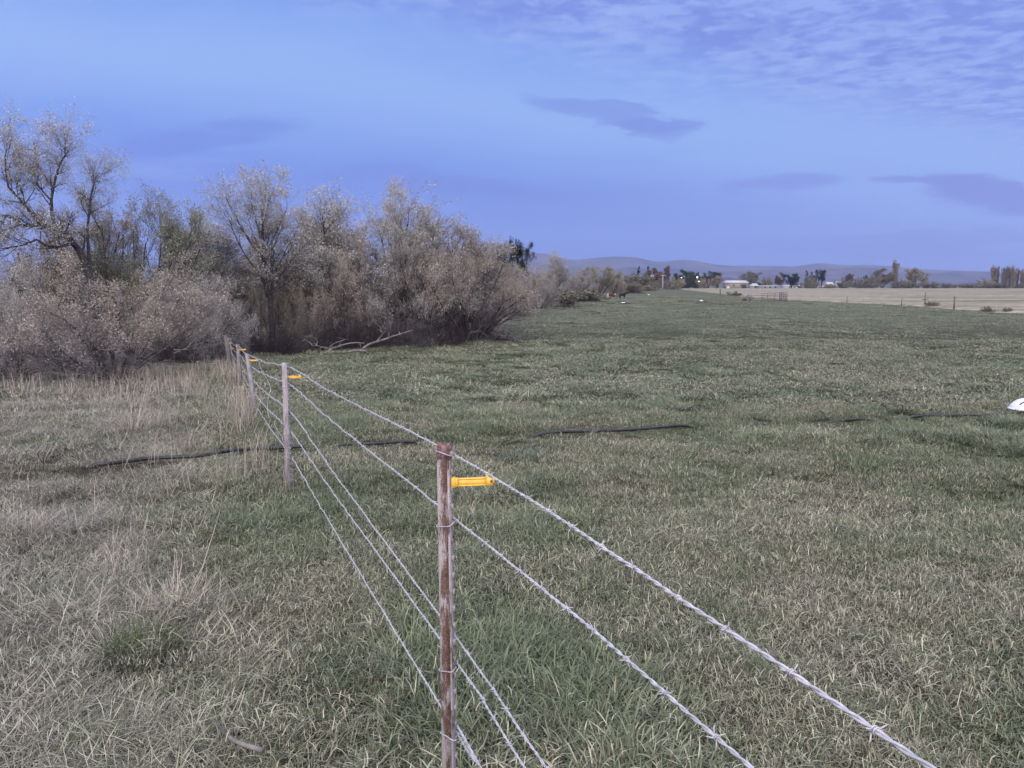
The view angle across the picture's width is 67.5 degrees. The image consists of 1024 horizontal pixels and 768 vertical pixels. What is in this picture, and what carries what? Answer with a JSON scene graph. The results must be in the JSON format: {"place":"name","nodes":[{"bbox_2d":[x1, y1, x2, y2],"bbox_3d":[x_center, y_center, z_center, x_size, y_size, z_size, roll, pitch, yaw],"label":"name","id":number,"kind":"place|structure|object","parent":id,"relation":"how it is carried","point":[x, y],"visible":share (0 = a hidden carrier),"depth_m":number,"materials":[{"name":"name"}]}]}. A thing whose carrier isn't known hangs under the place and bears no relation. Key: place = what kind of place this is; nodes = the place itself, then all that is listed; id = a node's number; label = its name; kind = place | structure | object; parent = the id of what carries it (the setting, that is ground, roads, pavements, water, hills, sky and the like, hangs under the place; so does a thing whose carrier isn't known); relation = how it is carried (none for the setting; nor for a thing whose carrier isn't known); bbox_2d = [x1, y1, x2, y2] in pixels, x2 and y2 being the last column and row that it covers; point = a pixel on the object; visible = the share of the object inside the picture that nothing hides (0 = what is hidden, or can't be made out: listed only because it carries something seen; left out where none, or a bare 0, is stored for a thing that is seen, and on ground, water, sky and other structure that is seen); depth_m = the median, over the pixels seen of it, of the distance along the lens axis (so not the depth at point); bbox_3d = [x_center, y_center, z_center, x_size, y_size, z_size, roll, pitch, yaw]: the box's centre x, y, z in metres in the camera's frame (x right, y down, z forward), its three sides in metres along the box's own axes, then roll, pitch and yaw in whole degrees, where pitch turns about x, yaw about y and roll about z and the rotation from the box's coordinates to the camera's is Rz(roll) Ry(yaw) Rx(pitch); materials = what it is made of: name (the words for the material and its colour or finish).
{"place":"outdoors","nodes":[
{"label":"outdoors","id":0,"kind":"place"},
{"bbox_2d":[0,252,1022,285],"bbox_3d":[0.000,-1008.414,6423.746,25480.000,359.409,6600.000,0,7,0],"label":"hills","id":1,"kind":"structure","parent":0,"point":[630,265],"depth_m":6438.97,"materials":[{"name":"blue plant"}]},
{"bbox_2d":[0,285,1023,767],"bbox_3d":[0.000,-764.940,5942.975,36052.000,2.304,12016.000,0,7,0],"label":"ground","id":2,"kind":"structure","parent":0,"point":[678,333],"depth_m":8.37,"materials":[{"name":"green plant"}]},
{"bbox_2d":[0,338,53,377],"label":"brush","id":3,"kind":"object","parent":2,"relation":"on","point":[18,368],"visible":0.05,"depth_m":21.51,"materials":[{"name":"grey plant"}]},
{"bbox_2d":[0,495,67,543],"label":"grass tussock","id":4,"kind":"object","parent":2,"relation":"on","point":[36,523],"depth_m":5.70,"materials":[{"name":"beige plant"}]},
{"bbox_2d":[0,249,87,385],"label":"bush","id":5,"kind":"object","parent":2,"relation":"on","point":[13,308],"visible":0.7,"depth_m":17.70,"materials":[{"name":"grey plant"}]},
{"bbox_2d":[0,221,92,338],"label":"tree","id":6,"kind":"object","parent":2,"relation":"on","point":[15,273],"visible":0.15,"depth_m":27.27,"materials":[{"name":"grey plant"}]},
{"bbox_2d":[0,96,145,364],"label":"tree","id":7,"kind":"object","parent":2,"relation":"on","point":[52,226],"visible":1,"depth_m":23.23,"materials":[{"name":"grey plant"}]},
{"bbox_2d":[0,176,152,364],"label":"tree","id":8,"kind":"object","parent":2,"relation":"on","point":[120,224],"visible":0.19,"depth_m":27.57,"materials":[{"name":"grey plant"}]},
{"bbox_2d":[42,661,158,707],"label":"grass tussock","id":9,"kind":"object","parent":2,"relation":"on","point":[112,680],"depth_m":3.45,"materials":[{"name":"green plant"}]},
{"bbox_2d":[65,328,141,373],"bbox_3d":[-9.895,-0.802,18.571,2.021,1.212,0.552,0,7,4],"label":"dead snag","id":10,"kind":"object","parent":2,"relation":"on","point":[96,347],"visible":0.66,"depth_m":18.66,"materials":[{"name":"brown wood"}]},
{"bbox_2d":[61,182,165,361],"bbox_3d":[-14.198,-3.401,27.298,3.908,7.663,3.096,6,10,40],"label":"tree","id":11,"kind":"object","parent":2,"relation":"on","point":[104,267],"visible":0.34,"depth_m":26.74,"materials":[{"name":"green plant"}]},
{"bbox_2d":[80,510,158,581],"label":"grass tussock","id":12,"kind":"object","parent":2,"relation":"on","point":[124,561],"depth_m":4.69,"materials":[{"name":"beige plant"}]},
{"bbox_2d":[0,238,239,391],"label":"bush","id":13,"kind":"object","parent":2,"relation":"on","point":[68,327],"visible":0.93,"depth_m":18.94,"materials":[{"name":"grey plant"}]},
{"bbox_2d":[92,384,170,433],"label":"grass tussock","id":14,"kind":"object","parent":2,"relation":"on","point":[133,427],"depth_m":10.47,"materials":[{"name":"beige plant"}]},
{"bbox_2d":[55,177,232,357],"bbox_3d":[-12.091,-3.184,25.258,5.023,7.794,4.153,-5,9,-36],"label":"tree","id":15,"kind":"object","parent":2,"relation":"on","point":[175,242],"visible":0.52,"depth_m":25.37,"materials":[{"name":"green plant"}]},
{"bbox_2d":[81,613,211,685],"bbox_3d":[-1.771,1.237,3.662,0.571,0.197,0.622,-7,10,-42],"label":"grass tussock","id":16,"kind":"object","parent":2,"relation":"on","point":[107,653],"depth_m":3.65,"materials":[{"name":"green plant"}]},
{"bbox_2d":[98,324,200,367],"bbox_3d":[-10.988,-0.744,23.186,2.896,2.520,3.391,6,10,39],"label":"brush","id":17,"kind":"object","parent":2,"relation":"on","point":[169,352],"visible":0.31,"depth_m":23.15,"materials":[{"name":"grey plant"}]},
{"bbox_2d":[103,258,225,366],"bbox_3d":[-11.459,-1.329,25.229,3.700,5.603,4.020,6,9,37],"label":"bush","id":18,"kind":"object","parent":2,"relation":"on","point":[134,279],"visible":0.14,"depth_m":24.79,"materials":[{"name":"grey plant"}]},
{"bbox_2d":[67,547,268,649],"bbox_3d":[-1.859,1.096,4.138,1.142,0.362,1.108,0,7,0],"label":"grass tussock","id":19,"kind":"object","parent":2,"relation":"on","point":[158,595],"depth_m":4.24,"materials":[{"name":"beige plant"}]},
{"bbox_2d":[148,329,224,362],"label":"brush","id":20,"kind":"object","parent":2,"relation":"on","point":[197,354],"visible":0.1,"depth_m":24.81,"materials":[{"name":"grey plant"}]},
{"bbox_2d":[148,216,234,330],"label":"tree","id":21,"kind":"object","parent":2,"relation":"on","point":[200,256],"visible":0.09,"depth_m":30.84,"materials":[{"name":"grey plant"}]},
{"bbox_2d":[149,633,233,678],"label":"grass tussock","id":22,"kind":"object","parent":2,"relation":"on","point":[196,653],"depth_m":3.70,"materials":[{"name":"green plant"}]},
{"bbox_2d":[134,263,268,362],"bbox_3d":[-9.850,-1.830,24.674,3.758,4.078,4.261,2,8,17],"label":"bush","id":23,"kind":"object","parent":2,"relation":"on","point":[215,315],"visible":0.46,"depth_m":24.18,"materials":[{"name":"grey plant"}]},
{"bbox_2d":[173,330,236,353],"bbox_3d":[-8.956,-1.232,22.465,2.050,0.715,0.473,0,7,0],"label":"dead snag","id":24,"kind":"object","parent":2,"relation":"on","point":[199,343],"visible":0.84,"depth_m":22.58,"materials":[{"name":"grey wood"}]},
{"bbox_2d":[176,206,261,313],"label":"tree","id":25,"kind":"object","parent":2,"relation":"on","point":[221,259],"visible":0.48,"depth_m":31.84,"materials":[{"name":"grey plant"}]},
{"bbox_2d":[191,228,280,348],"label":"tree","id":26,"kind":"object","parent":2,"relation":"on","point":[245,279],"visible":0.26,"depth_m":32.04,"materials":[{"name":"grey plant"}]},
{"bbox_2d":[181,212,292,313],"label":"tree","id":27,"kind":"object","parent":2,"relation":"on","point":[232,248],"visible":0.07,"depth_m":32.26,"materials":[{"name":"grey plant"}]},
{"bbox_2d":[213,717,263,752],"bbox_3d":[-1.037,1.294,2.823,0.058,0.087,0.448,-7,10,-43],"label":"stick","id":28,"kind":"object","parent":2,"relation":"on","point":[246,745],"visible":0.86,"depth_m":2.71,"materials":[{"name":"grey wood"}]},
{"bbox_2d":[210,299,271,358],"bbox_3d":[-10.007,-0.400,27.167,3.649,5.200,3.117,1,7,6],"label":"brush","id":29,"kind":"object","parent":2,"relation":"on","point":[253,346],"visible":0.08,"depth_m":27.21,"materials":[{"name":"red plant"}]},
{"bbox_2d":[236,344,245,387],"bbox_3d":[-6.027,-0.341,17.096,0.242,1.090,0.096,0,7,0],"label":"fence post","id":30,"kind":"object","parent":2,"relation":"on","point":[238,349],"visible":0.94,"depth_m":17.07,"materials":[{"name":"grey wood"}]},
{"bbox_2d":[198,271,289,355],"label":"bush","id":31,"kind":"object","parent":2,"relation":"on","point":[248,306],"visible":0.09,"depth_m":30.78,"materials":[{"name":"grey plant"}]},
{"bbox_2d":[245,354,257,412],"bbox_3d":[-4.194,0.067,12.409,0.229,1.110,0.082,0,7,0],"label":"fence post","id":32,"kind":"object","parent":2,"relation":"on","point":[250,376],"visible":0.9,"depth_m":12.39,"materials":[{"name":"wood"}]},
{"bbox_2d":[185,156,324,355],"bbox_3d":[-9.752,-4.379,29.702,5.217,8.871,4.258,-3,8,-24],"label":"tree","id":33,"kind":"object","parent":2,"relation":"on","point":[263,249],"visible":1,"depth_m":29.19,"materials":[{"name":"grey plant"}]},
{"bbox_2d":[233,293,304,356],"bbox_3d":[-9.102,-0.926,28.514,3.477,5.001,3.023,-4,8,-27],"label":"brush","id":34,"kind":"object","parent":2,"relation":"on","point":[286,343],"visible":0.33,"depth_m":28.53,"materials":[{"name":"red plant"}]},
{"bbox_2d":[226,273,322,359],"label":"bush","id":35,"kind":"object","parent":2,"relation":"on","point":[276,306],"visible":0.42,"depth_m":30.27,"materials":[{"name":"brown plant"}]},
{"bbox_2d":[282,362,301,486],"bbox_3d":[-2.090,0.470,7.319,0.202,1.355,0.077,0,7,0],"label":"fence post","id":36,"kind":"object","parent":2,"relation":"on","point":[286,412],"visible":1,"depth_m":7.30,"materials":[{"name":"wood"}]},
{"bbox_2d":[230,351,550,767],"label":"barbed wire","id":37,"kind":"object","parent":36,"relation":"attached to","point":[506,709],"visible":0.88,"depth_m":2.56,"materials":[{"name":"silver metal"}]},
{"bbox_2d":[264,296,337,355],"bbox_3d":[-8.206,-0.701,29.511,3.973,5.618,3.394,-1,8,-11],"label":"brush","id":38,"kind":"object","parent":2,"relation":"on","point":[309,339],"visible":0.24,"depth_m":29.18,"materials":[{"name":"brown plant"}]},
{"bbox_2d":[244,185,371,349],"bbox_3d":[-8.710,-4.439,33.252,5.379,8.172,6.790,0,7,-3],"label":"tree","id":39,"kind":"object","parent":2,"relation":"on","point":[326,257],"visible":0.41,"depth_m":31.79,"materials":[{"name":"grey plant"}]},
{"bbox_2d":[261,206,384,345],"bbox_3d":[-8.147,-3.859,32.793,5.636,7.246,5.393,-1,7,-6],"label":"tree","id":40,"kind":"object","parent":2,"relation":"on","point":[306,291],"visible":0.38,"depth_m":31.84,"materials":[{"name":"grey plant"}]},
{"bbox_2d":[276,243,376,353],"bbox_3d":[-8.273,-2.679,33.147,4.232,6.813,4.598,6,10,41],"label":"bush","id":41,"kind":"object","parent":2,"relation":"on","point":[330,309],"visible":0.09,"depth_m":32.20,"materials":[{"name":"brown plant"}]},
{"bbox_2d":[302,335,366,355],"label":"fallen branch","id":42,"kind":"object","parent":2,"relation":"on","point":[330,349],"visible":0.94,"depth_m":26.87,"materials":[{"name":"grey wood"}]},
{"bbox_2d":[294,291,380,355],"bbox_3d":[-6.629,-1.323,29.711,3.293,5.294,3.788,3,8,24],"label":"brush","id":43,"kind":"object","parent":2,"relation":"on","point":[341,336],"visible":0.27,"depth_m":29.60,"materials":[{"name":"red plant"}]},
{"bbox_2d":[272,175,425,323],"bbox_3d":[-7.149,-4.845,34.453,7.110,8.765,5.878,-1,7,-7],"label":"tree","id":44,"kind":"object","parent":2,"relation":"on","point":[324,225],"visible":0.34,"depth_m":32.78,"materials":[{"name":"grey plant"}]},
{"bbox_2d":[299,251,404,350],"bbox_3d":[-6.925,-2.387,31.921,5.145,6.382,4.736,4,8,25],"label":"bush","id":45,"kind":"object","parent":2,"relation":"on","point":[346,279],"visible":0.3,"depth_m":30.96,"materials":[{"name":"brown plant"}]},
{"bbox_2d":[331,305,419,350],"bbox_3d":[-5.517,-1.456,30.363,3.486,3.710,4.081,-4,8,-29],"label":"brush","id":46,"kind":"object","parent":2,"relation":"on","point":[366,339],"visible":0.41,"depth_m":29.80,"materials":[{"name":"red plant"}]},
{"bbox_2d":[361,328,413,349],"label":"fallen branch","id":47,"kind":"object","parent":2,"relation":"on","point":[371,343],"visible":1,"depth_m":27.62,"materials":[{"name":"grey wood"}]},
{"bbox_2d":[334,184,461,340],"bbox_3d":[-5.470,-4.840,35.804,7.189,8.418,7.513,1,7,9],"label":"tree","id":48,"kind":"object","parent":2,"relation":"on","point":[353,232],"visible":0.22,"depth_m":33.88,"materials":[{"name":"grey plant"}]},
{"bbox_2d":[365,172,442,343],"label":"tree","id":49,"kind":"object","parent":2,"relation":"on","point":[395,224],"visible":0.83,"depth_m":32.09,"materials":[{"name":"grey plant"}]},
{"bbox_2d":[374,306,447,348],"bbox_3d":[-3.973,-1.934,30.594,3.234,2.436,3.720,-3,8,-21],"label":"brush","id":50,"kind":"object","parent":2,"relation":"on","point":[416,339],"visible":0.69,"depth_m":30.32,"materials":[{"name":"brown plant"}]},
{"bbox_2d":[354,228,488,348],"bbox_3d":[-3.905,-3.232,32.102,4.985,6.652,5.652,3,8,24],"label":"bush","id":51,"kind":"object","parent":2,"relation":"on","point":[419,301],"visible":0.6,"depth_m":31.88,"materials":[{"name":"grey plant"}]},
{"bbox_2d":[350,180,517,337],"bbox_3d":[-3.627,-5.231,35.766,8.328,7.834,6.597,-3,8,-20],"label":"tree","id":52,"kind":"object","parent":2,"relation":"on","point":[499,252],"visible":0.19,"depth_m":35.17,"materials":[{"name":"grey plant"}]},
{"bbox_2d":[405,313,484,346],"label":"brush","id":53,"kind":"object","parent":2,"relation":"on","point":[451,335],"visible":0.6,"depth_m":31.29,"materials":[{"name":"red plant"}]},
{"bbox_2d":[420,288,494,339],"bbox_3d":[-2.872,-2.946,35.649,5.173,4.326,4.497,0,7,4],"label":"brush","id":54,"kind":"object","parent":2,"relation":"on","point":[467,321],"visible":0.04,"depth_m":35.13,"materials":[{"name":"red plant"}]},
{"bbox_2d":[435,442,493,767],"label":"fence post","id":55,"kind":"object","parent":2,"relation":"on","point":[447,483],"visible":0.95,"depth_m":2.26,"materials":[{"name":"wood"}]},
{"bbox_2d":[232,363,481,767],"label":"barbed wire","id":56,"kind":"object","parent":55,"relation":"attached to","point":[474,759],"visible":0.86,"depth_m":3.00,"materials":[{"name":"silver metal"}]},
{"bbox_2d":[231,357,525,767],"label":"barbed wire","id":57,"kind":"object","parent":55,"relation":"attached to","point":[482,698],"visible":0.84,"depth_m":2.72,"materials":[{"name":"silver metal"}]},
{"bbox_2d":[230,345,753,767],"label":"barbed wire","id":58,"kind":"object","parent":55,"relation":"attached to","point":[716,737],"visible":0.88,"depth_m":1.41,"materials":[{"name":"silver metal"}]},
{"bbox_2d":[229,338,936,767],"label":"barbed wire","id":59,"kind":"object","parent":55,"relation":"attached to","point":[877,730],"visible":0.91,"depth_m":1.03,"materials":[{"name":"silver metal"}]},
{"bbox_2d":[410,202,530,327],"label":"tree","id":60,"kind":"object","parent":2,"relation":"on","point":[457,233],"visible":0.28,"depth_m":34.15,"materials":[{"name":"grey plant"}]},
{"bbox_2d":[398,224,547,343],"bbox_3d":[-1.756,-3.674,33.472,7.046,6.431,6.962,-2,8,-14],"label":"bush","id":61,"kind":"object","parent":2,"relation":"on","point":[440,271],"visible":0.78,"depth_m":32.76,"materials":[{"name":"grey plant"}]},
{"bbox_2d":[0,351,979,705],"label":"tall dead stalks","id":62,"kind":"object","parent":2,"relation":"on","point":[228,397],"visible":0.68,"depth_m":12.47,"materials":[{"name":"beige plant"}]},
{"bbox_2d":[485,261,521,320],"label":"tree","id":63,"kind":"object","parent":2,"relation":"on","point":[504,269],"visible":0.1,"depth_m":46.30,"materials":[{"name":"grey plant"}]},
{"bbox_2d":[501,236,518,300],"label":"tree","id":64,"kind":"object","parent":2,"relation":"on","point":[511,242],"visible":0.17,"depth_m":73.18,"materials":[{"name":"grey plant"}]},
{"bbox_2d":[508,240,536,282],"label":"pine","id":65,"kind":"object","parent":2,"relation":"on","point":[519,254],"visible":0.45,"depth_m":74.81,"materials":[{"name":"green plant"}]},
{"bbox_2d":[498,265,547,313],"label":"tree","id":66,"kind":"object","parent":2,"relation":"on","point":[527,285],"visible":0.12,"depth_m":65.59,"materials":[{"name":"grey plant"}]},
{"bbox_2d":[488,439,557,465],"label":"grass tussock","id":67,"kind":"object","parent":2,"relation":"on","point":[520,456],"depth_m":8.86,"materials":[{"name":"green plant"}]},
{"bbox_2d":[506,262,545,316],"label":"bush","id":68,"kind":"object","parent":2,"relation":"on","point":[527,289],"visible":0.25,"depth_m":61.15,"materials":[{"name":"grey plant"}]},
{"bbox_2d":[526,268,563,308],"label":"bush","id":69,"kind":"object","parent":2,"relation":"on","point":[549,288],"visible":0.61,"depth_m":80.91,"materials":[{"name":"grey plant"}]},
{"bbox_2d":[537,264,561,300],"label":"tree","id":70,"kind":"object","parent":2,"relation":"on","point":[550,274],"visible":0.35,"depth_m":89.96,"materials":[{"name":"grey plant"}]},
{"bbox_2d":[544,248,571,289],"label":"tree","id":71,"kind":"object","parent":2,"relation":"on","point":[562,275],"visible":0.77,"depth_m":96.00,"materials":[{"name":"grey plant"}]},
{"bbox_2d":[94,411,1023,466],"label":"irrigation pipe","id":72,"kind":"object","parent":2,"relation":"on","point":[399,441],"visible":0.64,"depth_m":9.68,"materials":[{"name":"black plastic"}]},
{"bbox_2d":[1007,397,1023,410],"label":"irrigation pod","id":73,"kind":"object","parent":72,"relation":"attached to","point":[1018,404],"visible":1,"depth_m":12.74,"materials":[{"name":"white plastic"}]},
{"bbox_2d":[531,283,590,306],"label":"bush","id":74,"kind":"object","parent":2,"relation":"on","point":[570,297],"visible":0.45,"depth_m":87.34,"materials":[{"name":"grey plant"}]},
{"bbox_2d":[545,270,587,301],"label":"bush","id":75,"kind":"object","parent":2,"relation":"on","point":[569,286],"visible":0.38,"depth_m":102.09,"materials":[{"name":"grey plant"}]},
{"bbox_2d":[566,264,595,292],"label":"tree","id":76,"kind":"object","parent":2,"relation":"on","point":[584,275],"visible":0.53,"depth_m":115.62,"materials":[{"name":"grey plant"}]},
{"bbox_2d":[563,288,615,301],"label":"bush","id":77,"kind":"object","parent":2,"relation":"on","point":[592,296],"visible":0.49,"depth_m":112.98,"materials":[{"name":"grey plant"}]},
{"bbox_2d":[579,263,623,297],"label":"tree","id":78,"kind":"object","parent":2,"relation":"on","point":[608,278],"visible":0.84,"depth_m":148.69,"materials":[{"name":"grey plant"}]},
{"bbox_2d":[613,281,644,292],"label":"bush","id":79,"kind":"object","parent":2,"relation":"on","point":[630,287],"visible":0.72,"depth_m":226.92,"materials":[{"name":"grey plant"}]},
{"bbox_2d":[621,270,659,290],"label":"tree","id":80,"kind":"object","parent":2,"relation":"on","point":[642,281],"visible":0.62,"depth_m":323.80,"materials":[{"name":"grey plant"}]},
{"bbox_2d":[646,268,666,281],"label":"tree","id":81,"kind":"object","parent":2,"relation":"on","point":[658,276],"visible":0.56,"depth_m":511.43,"materials":[{"name":"grey plant"}]},
{"bbox_2d":[667,277,686,289],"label":"bush","id":82,"kind":"object","parent":2,"relation":"on","point":[679,284],"visible":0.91,"depth_m":425.19,"materials":[{"name":"grey plant"}]},
{"bbox_2d":[678,274,699,287],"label":"tree","id":83,"kind":"object","parent":2,"relation":"on","point":[689,281],"visible":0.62,"depth_m":533.13,"materials":[{"name":"green plant"}]},
{"bbox_2d":[723,280,748,287],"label":"barn","id":84,"kind":"structure","parent":2,"relation":"on","point":[736,283],"depth_m":555.53,"materials":[{"name":"beige metal"}]},
{"bbox_2d":[738,270,761,287],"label":"tree","id":85,"kind":"object","parent":2,"relation":"on","point":[752,277],"visible":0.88,"depth_m":634.79,"materials":[{"name":"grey plant"}]},
{"bbox_2d":[736,642,781,662],"bbox_3d":[1.171,1.277,3.645,0.240,0.094,0.200,0,7,0],"label":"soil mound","id":86,"kind":"object","parent":2,"relation":"on","point":[764,644],"visible":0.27,"depth_m":3.62,"materials":[{"name":"green plant"}]},
{"bbox_2d":[785,272,799,287],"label":"tree","id":87,"kind":"object","parent":2,"relation":"on","point":[793,280],"visible":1,"depth_m":552.17,"materials":[{"name":"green plant"}]},
{"bbox_2d":[807,446,902,476],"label":"grass tussock","id":88,"kind":"object","parent":2,"relation":"on","point":[853,455],"depth_m":8.56,"materials":[{"name":"green plant"}]},
{"bbox_2d":[848,277,868,287],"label":"tree","id":89,"kind":"object","parent":2,"relation":"on","point":[858,283],"visible":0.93,"depth_m":553.03,"materials":[{"name":"grey plant"}]},
{"bbox_2d":[831,621,925,662],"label":"grass tussock","id":90,"kind":"object","parent":2,"relation":"on","point":[869,641],"depth_m":3.79,"materials":[{"name":"green plant"}]},
{"bbox_2d":[873,267,895,287],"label":"tree","id":91,"kind":"object","parent":2,"relation":"on","point":[888,278],"visible":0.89,"depth_m":572.96,"materials":[{"name":"grey plant"}]},
{"bbox_2d":[890,277,911,287],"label":"bush","id":92,"kind":"object","parent":2,"relation":"on","point":[901,284],"visible":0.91,"depth_m":538.82,"materials":[{"name":"grey plant"}]},
{"bbox_2d":[904,267,931,284],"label":"tree","id":93,"kind":"object","parent":2,"relation":"on","point":[911,275],"visible":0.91,"depth_m":590.66,"materials":[{"name":"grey plant"}]},
{"bbox_2d":[969,277,995,287],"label":"bush","id":94,"kind":"object","parent":2,"relation":"on","point":[987,284],"visible":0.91,"depth_m":554.59,"materials":[{"name":"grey plant"}]},
{"bbox_2d":[0,0,1023,272],"label":"sky","id":95,"kind":"structure","parent":0,"point":[718,132],"materials":[{"name":"blue"}]},
{"bbox_2d":[658,288,1023,313],"bbox_3d":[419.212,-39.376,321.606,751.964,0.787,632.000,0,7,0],"label":"stubble field","id":96,"kind":"structure","parent":0,"point":[976,299],"depth_m":171.67,"materials":[{"name":"beige plant"}]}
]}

